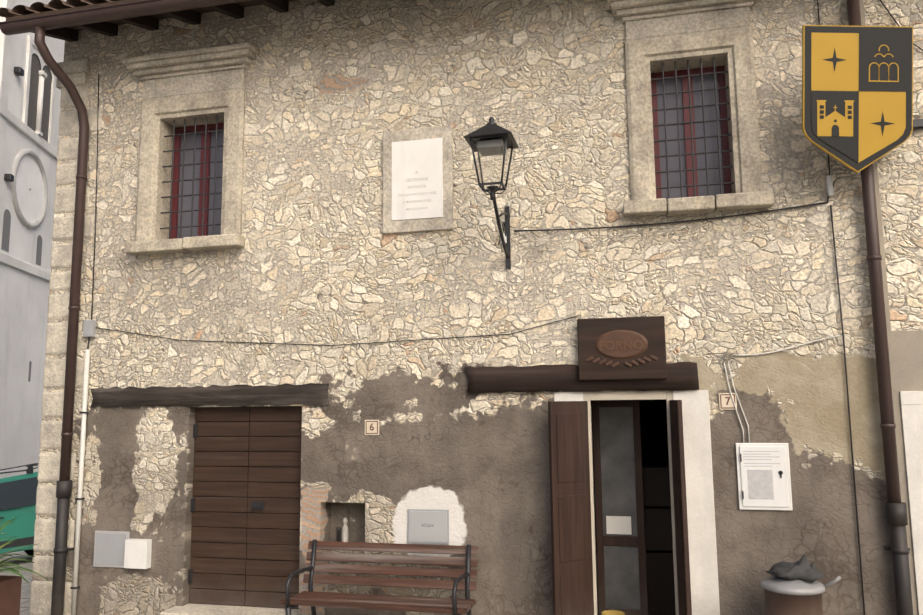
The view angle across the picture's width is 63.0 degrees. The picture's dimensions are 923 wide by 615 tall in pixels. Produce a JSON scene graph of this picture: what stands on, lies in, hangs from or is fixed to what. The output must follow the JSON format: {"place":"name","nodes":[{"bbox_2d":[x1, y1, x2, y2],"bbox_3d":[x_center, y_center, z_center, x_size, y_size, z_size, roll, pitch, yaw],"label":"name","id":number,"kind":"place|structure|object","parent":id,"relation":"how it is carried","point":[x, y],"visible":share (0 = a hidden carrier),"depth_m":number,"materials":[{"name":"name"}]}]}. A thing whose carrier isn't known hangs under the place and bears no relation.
{"place":"outdoors","nodes":[
{"label":"outdoors","id":0,"kind":"place"},
{"bbox_2d":[0,0,65,477],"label":"bell tower","id":1,"kind":"structure","parent":0,"point":[24,296],"depth_m":17.64,"materials":[{"name":"white paint"}]},
{"bbox_2d":[4,67,23,181],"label":"tower floodlights","id":2,"kind":"object","parent":1,"relation":"attached to","point":[18,71],"visible":0.98,"depth_m":17.15,"materials":[{"name":"black metal"}]},
{"bbox_2d":[1,209,41,381],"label":"tower windows","id":3,"kind":"structure","parent":1,"relation":"in","point":[6,231],"depth_m":16.95,"materials":[{"name":"grey"}]},
{"bbox_2d":[0,0,56,281],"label":"tower string courses","id":4,"kind":"object","parent":1,"relation":"attached to","point":[6,114],"visible":0.25,"depth_m":16.81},
{"bbox_2d":[10,149,47,228],"bbox_3d":[-10.275,-2.822,17.967,0.085,1.880,1.880,0,-7,-7],"label":"clock rim","id":5,"kind":"object","parent":1,"relation":"attached to","point":[21,154],"visible":0.94,"depth_m":17.72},
{"bbox_2d":[16,155,43,222],"bbox_3d":[-10.305,-2.822,17.963,0.001,1.610,1.610,0,-7,-7],"label":"clock face","id":6,"kind":"object","parent":1,"relation":"attached to","point":[28,176],"visible":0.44,"depth_m":17.97},
{"bbox_2d":[22,36,55,144],"bbox_3d":[-10.338,-5.275,18.485,0.180,2.160,1.560,0,-7,-7],"label":"window frame","id":7,"kind":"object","parent":1,"relation":"attached to","point":[31,48],"depth_m":18.37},
{"bbox_2d":[27,53,51,141],"bbox_3d":[-10.514,-5.212,18.454,0.304,2.030,1.300,0,-7,-7],"label":"window opening","id":8,"kind":"object","parent":1,"relation":"attached to","point":[33,89],"visible":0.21,"depth_m":18.38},
{"bbox_2d":[0,551,598,614],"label":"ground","id":9,"kind":"structure","parent":0,"point":[25,596],"depth_m":10.43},
{"bbox_2d":[0,575,21,614],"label":"planter box","id":10,"kind":"object","parent":9,"relation":"on","point":[10,592],"visible":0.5,"depth_m":6.06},
{"bbox_2d":[0,516,47,582],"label":"planter yucca leaves","id":11,"kind":"object","parent":10,"relation":"in","point":[10,569],"visible":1,"depth_m":6.14,"materials":[{"name":"green plant"}]},
{"bbox_2d":[0,472,37,552],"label":"car body","id":12,"kind":"object","parent":9,"relation":"on","point":[22,526],"visible":0.06,"depth_m":12.32,"materials":[{"name":"green metal"}]},
{"bbox_2d":[0,517,33,548],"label":"vehicle stripe","id":13,"kind":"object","parent":12,"relation":"attached to","point":[23,541],"visible":0.21,"depth_m":12.24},
{"bbox_2d":[0,477,37,509],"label":"car windows","id":14,"kind":"structure","parent":12,"relation":"attached to","point":[18,493],"depth_m":12.40,"materials":[{"name":"black glass"}]},
{"bbox_2d":[0,463,37,473],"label":"roof rack","id":15,"kind":"object","parent":12,"relation":"on","point":[29,470],"visible":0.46,"depth_m":12.55,"materials":[{"name":"grey metal"}]},
{"bbox_2d":[25,549,33,555],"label":"car tyres","id":16,"kind":"object","parent":9,"relation":"on","point":[30,552],"visible":0.04,"depth_m":13.65,"materials":[{"name":"black rubber"}]},
{"bbox_2d":[29,80,101,614],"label":"corner quoins","id":17,"kind":"object","parent":9,"relation":"on","point":[50,438],"visible":0.38,"depth_m":7.32,"materials":[{"name":"stone"}]},
{"bbox_2d":[160,603,308,614],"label":"doorstep","id":18,"kind":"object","parent":9,"relation":"on","point":[197,609],"depth_m":6.55,"materials":[{"name":"stone"}]},
{"bbox_2d":[197,406,300,558],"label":"door","id":19,"kind":"structure","parent":9,"relation":"on","point":[250,451],"depth_m":7.08,"materials":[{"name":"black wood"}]},
{"bbox_2d":[285,540,471,614],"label":"bench iron frames","id":20,"kind":"structure","parent":9,"relation":"on","point":[311,568],"depth_m":5.95,"materials":[{"name":"black metal"}]},
{"bbox_2d":[280,541,477,613],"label":"bench slats","id":21,"kind":"object","parent":20,"relation":"attached to","point":[382,602],"visible":0.94,"depth_m":6.09,"materials":[{"name":"brown wood"}]},
{"bbox_2d":[32,0,896,614],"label":"facade wall","id":22,"kind":"structure","parent":9,"relation":"on","point":[322,260],"depth_m":6.50,"materials":[{"name":"stone"}]},
{"bbox_2d":[34,26,88,480],"bbox_3d":[-3.840,-0.467,7.091,0.103,4.295,0.670,-3,-8,21],"label":"downpipe","id":23,"kind":"object","parent":22,"relation":"attached to","point":[51,63],"visible":0.98,"depth_m":7.25,"materials":[{"name":"brown metal"}]},
{"bbox_2d":[51,480,73,614],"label":"cast iron downpipe","id":24,"kind":"object","parent":22,"relation":"attached to","point":[61,549],"visible":0.96,"depth_m":6.95,"materials":[{"name":"black metal"}]},
{"bbox_2d":[53,59,90,89],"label":"stone block","id":25,"kind":"structure","parent":22,"relation":"attached to","point":[76,71],"depth_m":7.66,"materials":[{"name":"beige stone"}]},
{"bbox_2d":[71,349,89,614],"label":"white conduit","id":26,"kind":"object","parent":22,"relation":"attached to","point":[80,484],"visible":0.95,"depth_m":7.06,"materials":[{"name":"white plastic"}]},
{"bbox_2d":[70,73,98,588],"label":"cable conduit clips","id":27,"kind":"object","parent":22,"relation":"attached to","point":[94,256],"visible":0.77,"depth_m":7.39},
{"bbox_2d":[83,320,96,336],"bbox_3d":[-3.583,0.205,7.258,0.100,0.160,0.060,-2,-8,13],"label":"junction box","id":28,"kind":"object","parent":22,"relation":"attached to","point":[89,328],"visible":1,"depth_m":7.23,"materials":[{"name":"white plastic"}]},
{"bbox_2d":[93,531,129,567],"bbox_3d":[-3.224,2.228,6.943,0.360,0.320,0.025,-2,-8,13],"label":"utility box frame","id":29,"kind":"object","parent":22,"relation":"attached to","point":[117,532],"visible":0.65,"depth_m":6.94,"materials":[{"name":"grey metal"}]},
{"bbox_2d":[95,533,126,565],"bbox_3d":[-3.228,2.225,6.926,0.320,0.280,0.012,-2,-8,13],"label":"utility box door","id":30,"kind":"structure","parent":29,"relation":"attached to","point":[110,549],"depth_m":6.93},
{"bbox_2d":[124,539,151,568],"bbox_3d":[-2.940,2.236,6.839,0.230,0.250,0.075,-2,-8,13],"label":"electrical box","id":31,"kind":"object","parent":22,"relation":"attached to","point":[137,554],"visible":1,"depth_m":6.81,"materials":[{"name":"white plastic"}]},
{"bbox_2d":[6,0,290,30],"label":"roof deck","id":32,"kind":"structure","parent":22,"relation":"on","point":[206,9],"depth_m":7.14,"materials":[{"name":"brown wood"}]},
{"bbox_2d":[0,0,119,17],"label":"roof tiles","id":33,"kind":"object","parent":32,"relation":"on","point":[35,7],"visible":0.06,"depth_m":7.15,"materials":[{"name":"brown tile"}]},
{"bbox_2d":[0,0,249,34],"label":"gutter","id":34,"kind":"object","parent":32,"relation":"attached to","point":[94,15],"visible":1,"depth_m":6.89,"materials":[{"name":"brown metal"}]},
{"bbox_2d":[31,0,333,41],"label":"roof rafters","id":35,"kind":"object","parent":22,"relation":"attached to","point":[232,10],"visible":0.25,"depth_m":7.28,"materials":[{"name":"brown wood"}]},
{"bbox_2d":[125,234,244,255],"bbox_3d":[-2.581,-0.573,7.238,1.192,0.118,0.431,-2,-8,13],"label":"window sill","id":36,"kind":"structure","parent":22,"relation":"attached to","point":[195,243],"depth_m":7.03,"materials":[{"name":"stone"}]},
{"bbox_2d":[135,88,245,240],"bbox_3d":[-2.580,-1.338,7.380,1.120,1.450,0.345,-2,-8,13],"label":"window frame","id":37,"kind":"object","parent":22,"relation":"attached to","point":[158,116],"visible":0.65,"depth_m":7.29,"materials":[{"name":"stone"}]},
{"bbox_2d":[160,115,223,238],"bbox_3d":[-2.595,-1.242,7.297,0.740,1.280,0.028,-2,-8,13],"label":"grille window","id":38,"kind":"structure","parent":37,"relation":"attached to","point":[192,180],"depth_m":7.29,"materials":[{"name":"metal"}]},
{"bbox_2d":[171,123,223,238],"bbox_3d":[-2.549,-1.218,7.492,0.700,1.240,0.065,-2,-8,13],"label":"casement window","id":39,"kind":"structure","parent":37,"relation":"attached to","point":[176,174],"depth_m":7.51,"materials":[{"name":"red paint"}]},
{"bbox_2d":[177,129,223,238],"bbox_3d":[-2.548,-1.217,7.494,0.590,1.130,0.001,-2,-8,13],"label":"window glass","id":40,"kind":"object","parent":39,"relation":"attached to","point":[187,185],"visible":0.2,"depth_m":7.51,"materials":[{"name":"grey glass"}]},
{"bbox_2d":[122,42,258,99],"bbox_3d":[-2.632,-2.269,7.316,1.380,0.378,0.220,-2,-8,13],"label":"window cornice","id":41,"kind":"structure","parent":22,"relation":"attached to","point":[210,69],"depth_m":7.29,"materials":[{"name":"stone"}]},
{"bbox_2d":[90,383,328,407],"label":"wooden lintel","id":42,"kind":"structure","parent":22,"relation":"attached to","point":[308,394],"depth_m":6.88,"materials":[{"name":"brown wood"}]},
{"bbox_2d":[188,424,301,583],"bbox_3d":[-1.939,1.767,6.765,1.140,1.420,0.055,-2,-8,13],"label":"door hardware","id":43,"kind":"object","parent":22,"relation":"attached to","point":[257,505],"depth_m":6.81,"materials":[{"name":"black metal"}]},
{"bbox_2d":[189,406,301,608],"bbox_3d":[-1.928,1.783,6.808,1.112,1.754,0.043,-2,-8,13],"label":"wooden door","id":44,"kind":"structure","parent":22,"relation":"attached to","point":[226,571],"depth_m":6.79,"materials":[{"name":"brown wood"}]},
{"bbox_2d":[336,527,340,541],"bbox_3d":[-1.068,1.991,6.538,0.044,0.160,0.042,-2,-8,13],"label":"niche vase","id":45,"kind":"object","parent":22,"relation":"on","point":[338,537],"visible":0.69,"depth_m":6.53,"materials":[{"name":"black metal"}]},
{"bbox_2d":[341,517,348,541],"bbox_3d":[-1.018,1.957,6.582,0.070,0.238,0.070,-2,-8,13],"label":"statuette","id":46,"kind":"object","parent":22,"relation":"on","point":[344,535],"visible":0.77,"depth_m":6.56,"materials":[{"name":"white ceramic"}]},
{"bbox_2d":[365,420,378,434],"bbox_3d":[-0.774,1.036,6.511,0.130,0.130,0.012,-2,-8,13],"label":"house number","id":47,"kind":"object","parent":22,"relation":"attached to","point":[374,425],"visible":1,"depth_m":6.50,"materials":[{"name":"beige ceramic"}]},
{"bbox_2d":[366,421,377,433],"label":"house number frame","id":48,"kind":"object","parent":47,"relation":"attached to","point":[366,427],"visible":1,"depth_m":6.50,"materials":[{"name":"beige ceramic"}]},
{"bbox_2d":[383,125,452,233],"bbox_3d":[-0.388,-1.132,6.694,0.640,0.940,0.055,-2,-8,13],"label":"plaque frame","id":49,"kind":"object","parent":22,"relation":"attached to","point":[445,221],"visible":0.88,"depth_m":6.66,"materials":[{"name":"beige stone"}]},
{"bbox_2d":[406,177,427,181],"bbox_3d":[-0.396,-1.132,6.660,0.202,0.031,0.001,-2,-8,13],"label":"plaque lettering","id":50,"kind":"object","parent":49,"relation":"attached to","point":[422,179],"visible":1,"depth_m":6.66,"materials":[{"name":"grey paint"}]},
{"bbox_2d":[398,191,435,196],"bbox_3d":[-0.394,-0.999,6.643,0.352,0.026,0.001,-2,-8,13],"label":"plaque lettering","id":51,"kind":"object","parent":49,"relation":"attached to","point":[415,194],"visible":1,"depth_m":6.64,"materials":[{"name":"grey paint"}]},
{"bbox_2d":[391,138,442,220],"bbox_3d":[-0.394,-1.136,6.667,0.470,0.720,0.012,-2,-8,13],"label":"marble plaque","id":52,"kind":"object","parent":49,"relation":"in","point":[423,158],"visible":1,"depth_m":6.66,"materials":[{"name":"white stone"}]},
{"bbox_2d":[407,509,448,543],"bbox_3d":[-0.277,1.830,6.298,0.360,0.280,0.022,-2,-8,13],"label":"meter box frame","id":53,"kind":"object","parent":22,"relation":"attached to","point":[440,510],"visible":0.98,"depth_m":6.29,"materials":[{"name":"grey metal"}]},
{"bbox_2d":[409,511,446,542],"bbox_3d":[-0.281,1.829,6.283,0.330,0.250,0.011,-2,-8,13],"label":"utility cover","id":54,"kind":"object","parent":53,"relation":"attached to","point":[419,532],"depth_m":6.28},
{"bbox_2d":[95,0,864,614],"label":"cables","id":55,"kind":"object","parent":22,"relation":"attached to","point":[575,316],"depth_m":5.88,"materials":[{"name":"black rubber"}]},
{"bbox_2d":[464,362,698,392],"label":"wooden lintel","id":56,"kind":"structure","parent":22,"relation":"attached to","point":[565,377],"depth_m":6.16,"materials":[{"name":"brown wood"}]},
{"bbox_2d":[592,400,647,614],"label":"door frame","id":57,"kind":"object","parent":22,"relation":"attached to","point":[602,541],"visible":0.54,"depth_m":6.49,"materials":[{"name":"brown wood"}]},
{"bbox_2d":[599,407,640,609],"bbox_3d":[1.366,1.720,6.514,0.290,1.700,0.001,-2,-8,13],"label":"door glass","id":58,"kind":"object","parent":57,"relation":"attached to","point":[621,569],"visible":1,"depth_m":6.52,"materials":[{"name":"grey glass"}]},
{"bbox_2d":[606,516,631,534],"bbox_3d":[1.352,1.872,6.474,0.210,0.150,0.002,-2,-8,13],"label":"door notice","id":59,"kind":"object","parent":58,"relation":"attached to","point":[618,524],"depth_m":6.47,"materials":[{"name":"white paper"}]},
{"bbox_2d":[577,316,666,380],"bbox_3d":[1.289,0.333,6.072,0.690,0.500,0.090,-2,-8,13],"label":"sign board","id":60,"kind":"object","parent":22,"relation":"attached to","point":[651,329],"visible":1,"depth_m":6.02,"materials":[{"name":"brown wood"}]},
{"bbox_2d":[586,330,657,367],"bbox_3d":[1.277,0.328,6.021,0.561,0.303,0.014,-2,-8,13],"label":"sign emblem","id":61,"kind":"object","parent":60,"relation":"attached to","point":[614,336],"visible":1,"depth_m":6.02,"materials":[{"name":"brown wood"}]},
{"bbox_2d":[599,340,642,349],"bbox_3d":[1.277,0.301,6.017,0.342,0.074,0.012,-2,-8,13],"label":"sign lettering","id":62,"kind":"object","parent":61,"relation":"attached to","point":[617,344],"visible":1,"depth_m":6.01},
{"bbox_2d":[584,391,678,614],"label":"door frame","id":63,"kind":"object","parent":22,"relation":"attached to","point":[667,396],"visible":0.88,"depth_m":6.00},
{"bbox_2d":[548,401,593,614],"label":"door leaf","id":64,"kind":"object","parent":63,"relation":"attached to","point":[571,544],"visible":1,"depth_m":5.91,"materials":[{"name":"brown wood"}]},
{"bbox_2d":[669,400,691,614],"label":"door leaf","id":65,"kind":"object","parent":63,"relation":"attached to","point":[681,520],"visible":1,"depth_m":5.62,"materials":[{"name":"brown wood"}]},
{"bbox_2d":[554,390,719,614],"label":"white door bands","id":66,"kind":"object","parent":22,"relation":"attached to","point":[700,512],"depth_m":5.83,"materials":[{"name":"paint"}]},
{"bbox_2d":[607,0,757,39],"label":"window cornice","id":67,"kind":"structure","parent":22,"relation":"attached to","point":[640,19],"depth_m":6.29,"materials":[{"name":"stone"}]},
{"bbox_2d":[623,191,773,216],"bbox_3d":[1.925,-0.810,6.202,1.152,0.117,0.430,-2,-8,13],"label":"window sill","id":68,"kind":"structure","parent":22,"relation":"attached to","point":[706,204],"depth_m":6.00,"materials":[{"name":"stone"}]},
{"bbox_2d":[625,26,762,199],"bbox_3d":[1.927,-1.565,6.341,1.020,1.420,0.345,-2,-8,13],"label":"window frame","id":69,"kind":"object","parent":68,"relation":"on","point":[731,50],"visible":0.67,"depth_m":6.22,"materials":[{"name":"stone"}]},
{"bbox_2d":[651,66,731,198],"bbox_3d":[1.958,-1.450,6.454,0.620,1.220,0.065,-2,-8,13],"label":"casement window","id":70,"kind":"structure","parent":69,"relation":"attached to","point":[724,139],"depth_m":6.43,"materials":[{"name":"red paint"}]},
{"bbox_2d":[657,74,723,201],"bbox_3d":[1.958,-1.450,6.456,0.510,1.110,0.001,-2,-8,13],"label":"window glass","id":71,"kind":"object","parent":70,"relation":"attached to","point":[710,128],"depth_m":6.46,"materials":[{"name":"grey glass"}]},
{"bbox_2d":[651,57,733,198],"bbox_3d":[1.912,-1.475,6.259,0.660,1.260,0.028,-2,-8,13],"label":"grille window","id":72,"kind":"structure","parent":69,"relation":"attached to","point":[692,137],"depth_m":6.25,"materials":[{"name":"metal"}]},
{"bbox_2d":[718,393,736,409],"bbox_3d":[2.076,0.732,5.875,0.130,0.130,0.012,-2,-8,13],"label":"house number","id":73,"kind":"object","parent":22,"relation":"attached to","point":[724,401],"visible":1,"depth_m":5.87,"materials":[{"name":"beige ceramic"}]},
{"bbox_2d":[720,394,734,408],"bbox_3d":[2.075,0.732,5.868,0.110,0.110,0.002,-2,-8,13],"label":"house number frame","id":74,"kind":"object","parent":73,"relation":"attached to","point":[721,403],"visible":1,"depth_m":5.87,"materials":[{"name":"beige ceramic"}]},
{"bbox_2d":[735,443,792,510],"bbox_3d":[2.307,1.289,5.750,0.380,0.500,0.030,-2,-8,13],"label":"meter box frame","id":75,"kind":"object","parent":22,"relation":"attached to","point":[742,507],"visible":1,"depth_m":5.74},
{"bbox_2d":[739,446,788,506],"bbox_3d":[2.302,1.286,5.733,0.330,0.450,0.009,-2,-8,13],"label":"meter box door","id":76,"kind":"structure","parent":75,"relation":"attached to","point":[780,491],"depth_m":5.72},
{"bbox_2d":[743,451,779,499],"bbox_3d":[2.291,1.276,5.731,0.260,0.360,0.002,-2,-8,13],"label":"printed notice","id":77,"kind":"object","parent":76,"relation":"attached to","point":[760,484],"visible":1,"depth_m":5.73,"materials":[{"name":"white paper"}]},
{"bbox_2d":[740,454,782,498],"bbox_3d":[2.286,1.286,5.728,0.301,0.340,0.008,-2,-8,13],"label":"meter cabinet lock","id":78,"kind":"object","parent":76,"relation":"attached to","point":[780,472],"visible":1,"depth_m":5.74,"materials":[{"name":"black metal"}]},
{"bbox_2d":[826,175,832,196],"bbox_3d":[2.875,-0.949,5.880,0.035,0.160,0.050,-2,-8,13],"label":"cable box","id":79,"kind":"object","parent":22,"relation":"attached to","point":[829,183],"visible":0.92,"depth_m":5.86,"materials":[{"name":"grey plastic"}]},
{"bbox_2d":[802,25,912,172],"bbox_3d":[2.952,-1.554,5.589,0.839,1.090,0.326,-2,-8,13],"label":"shield border","id":80,"kind":"object","parent":22,"relation":"attached to","point":[803,104],"visible":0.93,"depth_m":5.60,"materials":[{"name":"gold metal"}]},
{"bbox_2d":[805,26,911,170],"bbox_3d":[2.952,-1.560,5.578,0.719,0.959,0.269,-2,-8,13],"label":"gold shield sign","id":81,"kind":"object","parent":80,"relation":"attached to","point":[873,105],"visible":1,"depth_m":5.59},
{"bbox_2d":[847,0,900,502],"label":"downpipe","id":82,"kind":"object","parent":22,"relation":"attached to","point":[887,424],"visible":0.81,"depth_m":5.59,"materials":[{"name":"brown metal"}]},
{"bbox_2d":[884,502,912,614],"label":"downspout lower section","id":83,"kind":"object","parent":22,"relation":"attached to","point":[897,519],"visible":0.96,"depth_m":5.37,"materials":[{"name":"black metal"}]},
{"bbox_2d":[591,400,668,613],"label":"shop interior","id":84,"kind":"object","parent":9,"relation":"on","point":[654,432],"depth_m":9.81,"materials":[{"name":"black"}]},
{"bbox_2d":[642,464,675,614],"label":"shop shelves","id":85,"kind":"object","parent":84,"relation":"in","point":[658,544],"depth_m":7.00,"materials":[{"name":"brown wood"}]},
{"bbox_2d":[764,589,822,614],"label":"trash bin","id":86,"kind":"object","parent":9,"relation":"on","point":[780,604],"visible":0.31,"depth_m":5.16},
{"bbox_2d":[760,576,840,594],"bbox_3d":[2.385,1.925,5.314,0.519,0.113,0.420,-2,-8,13],"label":"trash bag","id":87,"kind":"object","parent":86,"relation":"on","point":[776,584],"visible":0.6,"depth_m":5.20,"materials":[{"name":"white plastic"}]},
{"bbox_2d":[766,554,823,581],"bbox_3d":[2.348,1.829,5.314,0.395,0.173,0.250,-2,-8,13],"label":"trash bag","id":88,"kind":"object","parent":87,"relation":"on","point":[802,568],"visible":1,"depth_m":5.24,"materials":[{"name":"black plastic"}]},
{"bbox_2d":[463,117,518,268],"bbox_3d":[0.297,-0.923,6.066,0.370,1.090,0.865,-2,-8,13],"label":"wall lantern","id":89,"kind":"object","parent":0,"point":[491,129],"depth_m":5.81,"materials":[{"name":"black metal"}]},
{"bbox_2d":[477,139,506,155],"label":"lamp light fixture","id":90,"kind":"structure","parent":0,"point":[481,146],"depth_m":5.79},
{"bbox_2d":[601,610,624,614],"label":"basket","id":91,"kind":"object","parent":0,"point":[611,612],"visible":1,"depth_m":6.23,"materials":[{"name":"yellow wicker"}]},
{"bbox_2d":[859,0,922,614],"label":"neighbour wall","id":92,"kind":"structure","parent":0,"point":[900,173],"depth_m":5.71,"materials":[{"name":"beige stone"}]},
{"bbox_2d":[880,0,922,128],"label":"cable","id":93,"kind":"object","parent":92,"relation":"attached to","point":[917,123],"visible":0.33,"depth_m":5.75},
{"bbox_2d":[899,391,922,614],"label":"door surround","id":94,"kind":"object","parent":92,"relation":"attached to","point":[911,403],"visible":0.48,"depth_m":5.49,"materials":[{"name":"white stone"}]}
]}

